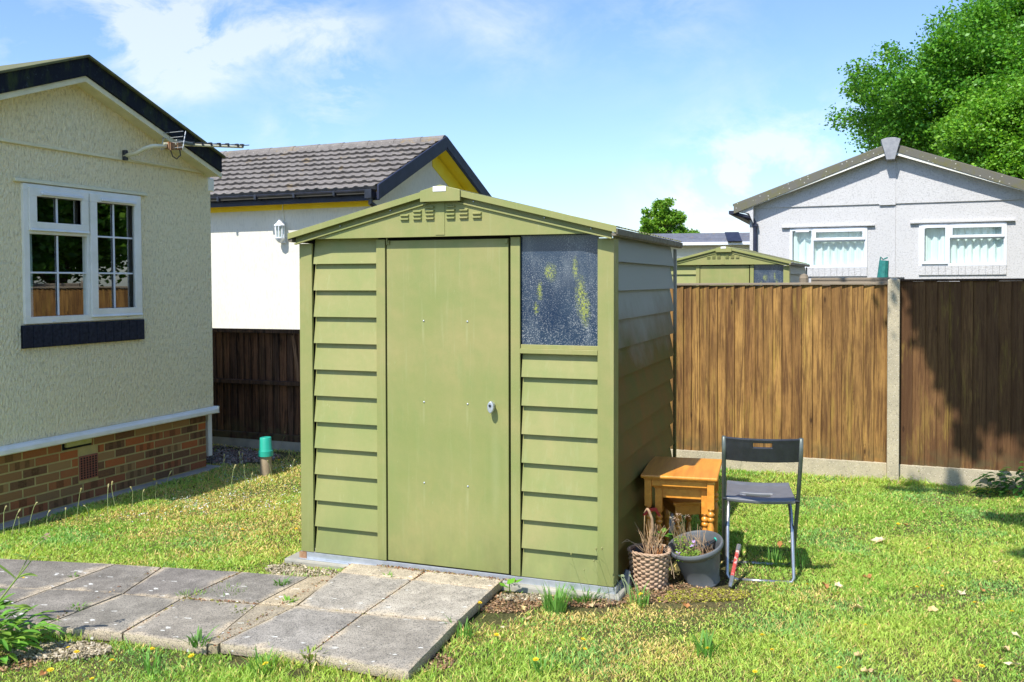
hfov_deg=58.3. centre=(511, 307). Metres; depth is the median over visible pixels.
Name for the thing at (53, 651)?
rubble
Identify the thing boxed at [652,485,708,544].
side table
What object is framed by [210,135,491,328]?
tiled house
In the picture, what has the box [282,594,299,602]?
joint weed
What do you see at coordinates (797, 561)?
grass clump
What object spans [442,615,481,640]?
grass clump
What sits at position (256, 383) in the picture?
timber fence
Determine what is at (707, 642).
grass clump
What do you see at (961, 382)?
timber fence
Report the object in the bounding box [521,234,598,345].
window pane
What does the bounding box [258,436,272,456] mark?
plant pot
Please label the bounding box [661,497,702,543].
side table
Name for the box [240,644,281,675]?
grass clump
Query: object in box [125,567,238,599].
paving slab
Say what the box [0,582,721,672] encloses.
soil litter
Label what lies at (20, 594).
paving slab
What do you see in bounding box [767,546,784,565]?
grass clump
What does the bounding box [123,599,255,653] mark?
paving slab
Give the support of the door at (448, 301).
in the metal shed at (485, 383)
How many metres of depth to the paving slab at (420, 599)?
4.56 m
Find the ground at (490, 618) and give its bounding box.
[0,447,1023,681]
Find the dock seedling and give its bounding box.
[499,578,522,592]
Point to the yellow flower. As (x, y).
(50, 669)
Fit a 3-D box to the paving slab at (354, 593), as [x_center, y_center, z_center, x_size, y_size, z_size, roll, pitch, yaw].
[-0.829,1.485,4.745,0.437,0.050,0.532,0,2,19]
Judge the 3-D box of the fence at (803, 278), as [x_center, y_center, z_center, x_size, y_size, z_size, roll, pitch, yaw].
[5.047,0.523,8.517,4.564,1.765,0.089,0,2,22]
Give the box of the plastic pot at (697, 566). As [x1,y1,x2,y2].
[668,513,723,587]
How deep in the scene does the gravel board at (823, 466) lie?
7.72 m
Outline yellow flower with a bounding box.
[47,667,53,681]
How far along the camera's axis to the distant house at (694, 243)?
30.53 m
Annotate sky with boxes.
[0,0,990,237]
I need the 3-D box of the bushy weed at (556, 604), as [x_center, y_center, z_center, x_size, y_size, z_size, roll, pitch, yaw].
[0.219,1.444,4.587,0.199,0.148,0.210,1,2,41]
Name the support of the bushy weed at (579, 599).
on the ground at (490, 618)
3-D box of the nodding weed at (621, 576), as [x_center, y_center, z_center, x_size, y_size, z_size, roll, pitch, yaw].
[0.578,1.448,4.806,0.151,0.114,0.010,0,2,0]
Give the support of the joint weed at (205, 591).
on the paving slab at (166, 582)
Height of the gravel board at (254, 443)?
0.358 m
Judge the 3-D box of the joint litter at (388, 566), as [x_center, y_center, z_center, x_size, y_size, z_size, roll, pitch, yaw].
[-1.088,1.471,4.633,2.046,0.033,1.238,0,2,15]
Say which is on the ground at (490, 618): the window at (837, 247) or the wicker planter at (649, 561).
the wicker planter at (649, 561)
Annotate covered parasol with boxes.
[877,257,888,276]
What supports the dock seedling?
on the ground at (490, 618)
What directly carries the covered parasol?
on the ground at (490, 618)
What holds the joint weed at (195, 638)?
on the paving slab at (170, 625)
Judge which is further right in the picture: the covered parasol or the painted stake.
the covered parasol
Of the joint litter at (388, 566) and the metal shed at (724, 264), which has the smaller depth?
the joint litter at (388, 566)
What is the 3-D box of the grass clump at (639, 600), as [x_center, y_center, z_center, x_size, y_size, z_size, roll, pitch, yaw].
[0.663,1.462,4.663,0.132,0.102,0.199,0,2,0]
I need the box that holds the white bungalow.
[729,137,1023,282]
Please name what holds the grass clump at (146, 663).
on the ground at (490, 618)
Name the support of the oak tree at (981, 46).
on the ground at (490, 618)
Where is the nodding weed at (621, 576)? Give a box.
[614,574,636,594]
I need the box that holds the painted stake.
[728,544,740,587]
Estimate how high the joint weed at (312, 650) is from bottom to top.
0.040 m
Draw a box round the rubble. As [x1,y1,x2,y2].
[10,562,547,661]
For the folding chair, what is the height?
0.839 m
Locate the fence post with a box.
[887,277,899,482]
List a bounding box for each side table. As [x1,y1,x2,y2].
[640,456,721,541]
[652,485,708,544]
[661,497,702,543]
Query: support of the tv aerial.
attached to the park home
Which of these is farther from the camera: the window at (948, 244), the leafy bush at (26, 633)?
the window at (948, 244)
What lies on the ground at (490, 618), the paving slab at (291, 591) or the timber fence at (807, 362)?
the paving slab at (291, 591)
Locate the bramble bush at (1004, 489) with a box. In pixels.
[970,461,1023,497]
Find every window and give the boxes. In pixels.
[20,183,142,323]
[790,227,866,267]
[919,222,1006,265]
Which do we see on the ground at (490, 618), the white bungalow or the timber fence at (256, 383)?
the white bungalow
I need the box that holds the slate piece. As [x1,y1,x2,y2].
[622,569,630,586]
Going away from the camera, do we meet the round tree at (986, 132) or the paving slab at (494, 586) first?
the paving slab at (494, 586)
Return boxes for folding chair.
[722,436,803,583]
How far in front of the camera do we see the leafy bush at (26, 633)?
4.08 m
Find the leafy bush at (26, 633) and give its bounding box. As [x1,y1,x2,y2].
[0,533,63,663]
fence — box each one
[212,328,300,442]
[670,282,886,462]
[799,274,904,282]
[899,278,1023,471]
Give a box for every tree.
[638,197,699,234]
[824,0,1023,155]
[927,71,1023,179]
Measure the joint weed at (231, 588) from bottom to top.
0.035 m
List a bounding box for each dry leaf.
[872,537,884,542]
[928,605,938,610]
[1003,661,1019,664]
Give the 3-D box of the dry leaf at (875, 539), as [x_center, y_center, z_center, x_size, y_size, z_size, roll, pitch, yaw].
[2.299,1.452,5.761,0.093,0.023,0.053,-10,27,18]
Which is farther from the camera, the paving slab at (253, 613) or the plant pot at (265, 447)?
the plant pot at (265, 447)
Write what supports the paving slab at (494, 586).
on the ground at (490, 618)
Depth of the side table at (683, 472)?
5.25 m
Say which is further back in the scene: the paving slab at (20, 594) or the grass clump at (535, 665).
the paving slab at (20, 594)
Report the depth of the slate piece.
4.88 m
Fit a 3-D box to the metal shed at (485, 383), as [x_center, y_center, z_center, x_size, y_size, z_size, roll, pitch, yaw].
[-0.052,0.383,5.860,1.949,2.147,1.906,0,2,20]
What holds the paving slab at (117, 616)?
on the ground at (490, 618)
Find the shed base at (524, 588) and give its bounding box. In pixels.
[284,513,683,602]
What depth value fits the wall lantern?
12.47 m
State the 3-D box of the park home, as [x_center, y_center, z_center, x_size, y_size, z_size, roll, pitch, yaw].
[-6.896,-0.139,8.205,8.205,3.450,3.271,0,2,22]
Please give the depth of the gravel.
8.68 m
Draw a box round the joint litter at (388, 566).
[46,563,517,656]
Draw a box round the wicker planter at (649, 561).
[622,508,674,590]
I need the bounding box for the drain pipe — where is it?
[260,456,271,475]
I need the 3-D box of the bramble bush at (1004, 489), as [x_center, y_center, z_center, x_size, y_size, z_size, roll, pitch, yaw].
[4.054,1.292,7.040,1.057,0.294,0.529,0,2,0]
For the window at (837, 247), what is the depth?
16.14 m
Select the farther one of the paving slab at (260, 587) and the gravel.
the gravel
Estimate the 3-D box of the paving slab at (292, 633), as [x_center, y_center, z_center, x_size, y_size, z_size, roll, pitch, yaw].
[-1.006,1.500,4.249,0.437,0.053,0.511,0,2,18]
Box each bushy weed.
[534,581,576,614]
[558,582,606,605]
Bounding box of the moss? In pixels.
[657,587,750,603]
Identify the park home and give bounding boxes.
[0,54,225,530]
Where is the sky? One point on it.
(595, 110)
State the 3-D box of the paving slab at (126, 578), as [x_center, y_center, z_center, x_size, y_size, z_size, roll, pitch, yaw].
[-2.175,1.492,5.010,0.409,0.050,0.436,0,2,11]
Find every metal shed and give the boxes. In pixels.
[287,185,682,593]
[670,246,809,285]
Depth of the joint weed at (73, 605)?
4.54 m
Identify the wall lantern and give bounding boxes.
[274,219,285,242]
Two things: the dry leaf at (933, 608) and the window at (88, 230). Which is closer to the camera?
the dry leaf at (933, 608)
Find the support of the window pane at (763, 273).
in the metal shed at (724, 264)
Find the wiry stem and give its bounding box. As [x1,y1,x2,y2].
[595,547,611,608]
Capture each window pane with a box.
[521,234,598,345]
[754,264,783,285]
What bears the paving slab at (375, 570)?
on the ground at (490, 618)
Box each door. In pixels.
[386,238,509,573]
[700,265,748,285]
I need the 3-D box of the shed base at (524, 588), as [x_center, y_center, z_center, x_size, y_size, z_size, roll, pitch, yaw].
[-0.061,1.486,5.948,2.019,0.076,1.925,0,2,20]
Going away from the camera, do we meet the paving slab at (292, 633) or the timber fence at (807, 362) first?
the paving slab at (292, 633)
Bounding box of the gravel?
[206,445,280,464]
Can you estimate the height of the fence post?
1.900 m
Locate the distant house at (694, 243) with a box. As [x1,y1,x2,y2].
[650,232,749,258]
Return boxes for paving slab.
[0,559,114,588]
[0,587,48,603]
[0,589,121,631]
[44,594,179,641]
[53,564,160,593]
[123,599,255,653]
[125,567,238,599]
[186,572,306,604]
[208,605,292,653]
[220,606,361,663]
[259,575,334,606]
[299,572,410,614]
[311,614,456,680]
[340,563,423,579]
[366,580,491,630]
[415,570,502,596]
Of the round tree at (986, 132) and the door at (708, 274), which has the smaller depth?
the door at (708, 274)
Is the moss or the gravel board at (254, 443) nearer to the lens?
the moss
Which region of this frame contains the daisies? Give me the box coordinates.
[125,461,298,521]
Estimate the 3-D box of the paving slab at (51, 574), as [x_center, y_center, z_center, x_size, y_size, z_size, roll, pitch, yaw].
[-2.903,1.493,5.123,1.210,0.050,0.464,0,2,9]
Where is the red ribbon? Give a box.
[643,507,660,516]
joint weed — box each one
[66,601,89,610]
[174,587,206,599]
[178,626,216,647]
[210,584,246,595]
[273,577,292,585]
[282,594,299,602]
[299,644,328,660]
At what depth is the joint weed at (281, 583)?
4.86 m
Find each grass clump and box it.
[132,645,168,676]
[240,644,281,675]
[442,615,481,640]
[525,643,557,673]
[629,582,649,607]
[687,629,732,658]
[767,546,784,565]
[790,543,813,568]
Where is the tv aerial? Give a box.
[122,131,248,160]
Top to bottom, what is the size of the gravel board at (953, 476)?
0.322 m
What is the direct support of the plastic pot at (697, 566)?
on the ground at (490, 618)
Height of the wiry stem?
0.327 m
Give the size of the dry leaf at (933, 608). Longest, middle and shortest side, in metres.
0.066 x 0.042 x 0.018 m
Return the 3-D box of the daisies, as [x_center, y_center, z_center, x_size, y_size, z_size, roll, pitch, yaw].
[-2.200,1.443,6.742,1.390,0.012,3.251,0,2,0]
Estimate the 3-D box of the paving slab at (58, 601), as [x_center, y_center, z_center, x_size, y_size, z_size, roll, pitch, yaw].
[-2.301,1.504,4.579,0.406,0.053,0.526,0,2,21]
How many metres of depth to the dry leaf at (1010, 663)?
3.89 m
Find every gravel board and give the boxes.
[212,436,300,451]
[671,449,886,480]
[899,464,1023,490]
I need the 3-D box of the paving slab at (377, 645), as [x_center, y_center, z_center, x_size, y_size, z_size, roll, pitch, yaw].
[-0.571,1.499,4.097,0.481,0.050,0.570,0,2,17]
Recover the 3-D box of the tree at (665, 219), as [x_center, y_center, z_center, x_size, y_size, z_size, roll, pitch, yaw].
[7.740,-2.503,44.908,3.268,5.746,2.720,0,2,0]

